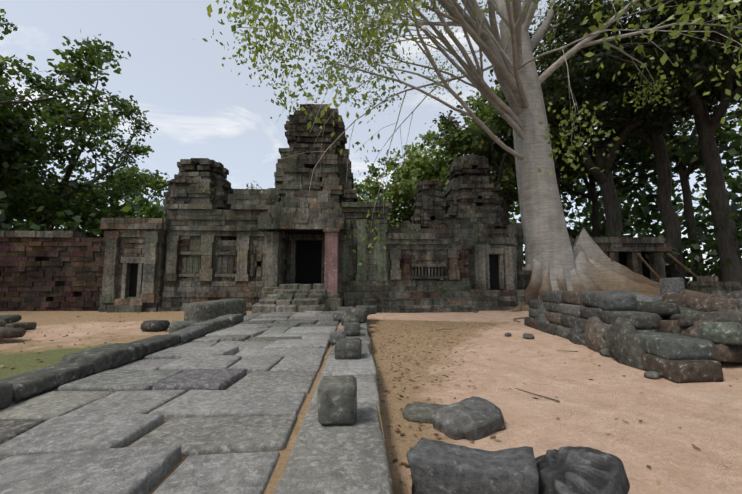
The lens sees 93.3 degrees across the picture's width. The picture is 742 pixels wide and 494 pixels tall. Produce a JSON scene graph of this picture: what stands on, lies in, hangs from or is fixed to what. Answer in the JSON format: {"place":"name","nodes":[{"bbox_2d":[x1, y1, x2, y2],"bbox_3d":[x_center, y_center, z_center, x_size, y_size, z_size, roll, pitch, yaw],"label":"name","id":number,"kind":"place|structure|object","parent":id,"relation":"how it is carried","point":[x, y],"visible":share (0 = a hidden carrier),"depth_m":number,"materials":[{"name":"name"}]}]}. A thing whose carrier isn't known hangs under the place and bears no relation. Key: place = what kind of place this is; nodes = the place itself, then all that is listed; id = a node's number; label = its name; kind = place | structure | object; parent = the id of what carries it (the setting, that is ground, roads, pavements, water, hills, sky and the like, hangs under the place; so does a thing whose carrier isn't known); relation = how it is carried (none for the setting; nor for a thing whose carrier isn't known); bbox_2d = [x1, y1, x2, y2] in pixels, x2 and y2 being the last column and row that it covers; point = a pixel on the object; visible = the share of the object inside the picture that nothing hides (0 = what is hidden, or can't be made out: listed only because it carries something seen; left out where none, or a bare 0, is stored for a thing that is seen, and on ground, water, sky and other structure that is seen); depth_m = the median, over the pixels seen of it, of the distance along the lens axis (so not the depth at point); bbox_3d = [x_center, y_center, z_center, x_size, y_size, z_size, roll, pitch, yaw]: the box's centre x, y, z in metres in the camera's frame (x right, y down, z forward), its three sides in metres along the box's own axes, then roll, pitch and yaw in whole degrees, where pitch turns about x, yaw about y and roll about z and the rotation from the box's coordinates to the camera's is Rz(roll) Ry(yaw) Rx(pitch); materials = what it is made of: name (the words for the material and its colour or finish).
{"place":"outdoors","nodes":[
{"label":"outdoors","id":0,"kind":"place"},
{"bbox_2d":[0,237,468,310],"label":"brick wall","id":1,"kind":"structure","parent":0,"point":[51,274],"depth_m":24.04,"materials":[{"name":"brown brick"}]},
{"bbox_2d":[0,311,741,493],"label":"ground","id":2,"kind":"structure","parent":0,"point":[586,411],"depth_m":6.59,"materials":[{"name":"beige sand"}]},
{"bbox_2d":[0,311,391,493],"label":"causeway","id":3,"kind":"structure","parent":2,"relation":"on","point":[76,436],"depth_m":4.10,"materials":[{"name":"grey stone"}]},
{"bbox_2d":[0,298,375,425],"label":"border blocks","id":4,"kind":"structure","parent":3,"relation":"on","point":[336,400],"depth_m":7.40,"materials":[{"name":"grey stone"}]},
{"bbox_2d":[124,317,393,493],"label":"sand-filled paving gaps","id":5,"kind":"object","parent":2,"relation":"on","point":[278,471],"depth_m":3.76,"materials":[{"name":"beige sand"}]},
{"bbox_2d":[0,311,730,483],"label":"leaf litter","id":6,"kind":"object","parent":2,"relation":"on","point":[498,440],"visible":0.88,"depth_m":9.59,"materials":[{"name":"brown plant"}]},
{"bbox_2d":[402,396,505,440],"bbox_3d":[1.190,2.470,5.242,1.089,0.435,1.461,4,-7,-39],"label":"rock","id":7,"kind":"object","parent":2,"relation":"on","point":[474,418],"visible":0.96,"depth_m":4.82,"materials":[{"name":"grey stone"}]},
{"bbox_2d":[436,329,577,401],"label":"twigs","id":8,"kind":"object","parent":2,"relation":"on","point":[530,392],"visible":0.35,"depth_m":6.37,"materials":[{"name":"brown wood"}]},
{"bbox_2d":[406,437,629,493],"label":"fallen stone blocks","id":9,"kind":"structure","parent":2,"relation":"on","point":[438,467],"depth_m":3.08,"materials":[{"name":"stone"}]},
{"bbox_2d":[504,278,741,382],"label":"stone pile","id":10,"kind":"object","parent":2,"relation":"on","point":[673,332],"visible":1,"depth_m":8.79,"materials":[{"name":"grey stone"}]},
{"bbox_2d":[637,253,696,279],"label":"wooden props","id":11,"kind":"object","parent":2,"relation":"on","point":[670,256],"visible":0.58,"depth_m":32.98,"materials":[{"name":"wood"}]},
{"bbox_2d":[0,0,741,280],"label":"sky","id":12,"kind":"structure","parent":0,"point":[198,107],"materials":[{"name":"white"}]},
{"bbox_2d":[129,240,649,296],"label":"dark openings","id":13,"kind":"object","parent":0,"point":[308,261],"depth_m":24.39,"materials":[{"name":"black"}]},
{"label":"ground","id":14,"kind":"structure","parent":0,"visible":0},
{"bbox_2d":[0,0,741,293],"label":"forest","id":15,"kind":"object","parent":14,"relation":"on","point":[73,212],"depth_m":39.23,"materials":[{"name":"green plant"}]},
{"bbox_2d":[0,104,741,312],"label":"stone temple","id":16,"kind":"structure","parent":14,"relation":"on","point":[246,239],"depth_m":24.29,"materials":[{"name":"grey stone"}]},
{"bbox_2d":[322,228,340,310],"bbox_3d":[-2.452,1.380,21.766,1.211,5.011,1.212,0,-5,-2],"label":"temple pillar base","id":17,"kind":"object","parent":16,"relation":"on","point":[332,302],"visible":0.71,"depth_m":21.02,"materials":[{"name":"grey stone"}]},
{"bbox_2d":[324,232,338,292],"bbox_3d":[-2.451,0.976,21.804,0.805,3.808,0.802,0,-5,-2],"label":"pillar shaft","id":18,"kind":"object","parent":16,"relation":"on","point":[331,263],"visible":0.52,"depth_m":21.41,"materials":[{"name":"pink stone"}]},
{"bbox_2d":[236,0,741,321],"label":"tree","id":19,"kind":"object","parent":14,"relation":"on","point":[555,260],"visible":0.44,"depth_m":26.15,"materials":[{"name":"grey plant"}]},
{"bbox_2d":[193,0,741,265],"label":"leaves","id":20,"kind":"object","parent":19,"relation":"attached to","point":[371,34],"visible":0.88,"depth_m":19.31,"materials":[{"name":"green plant"}]}
]}

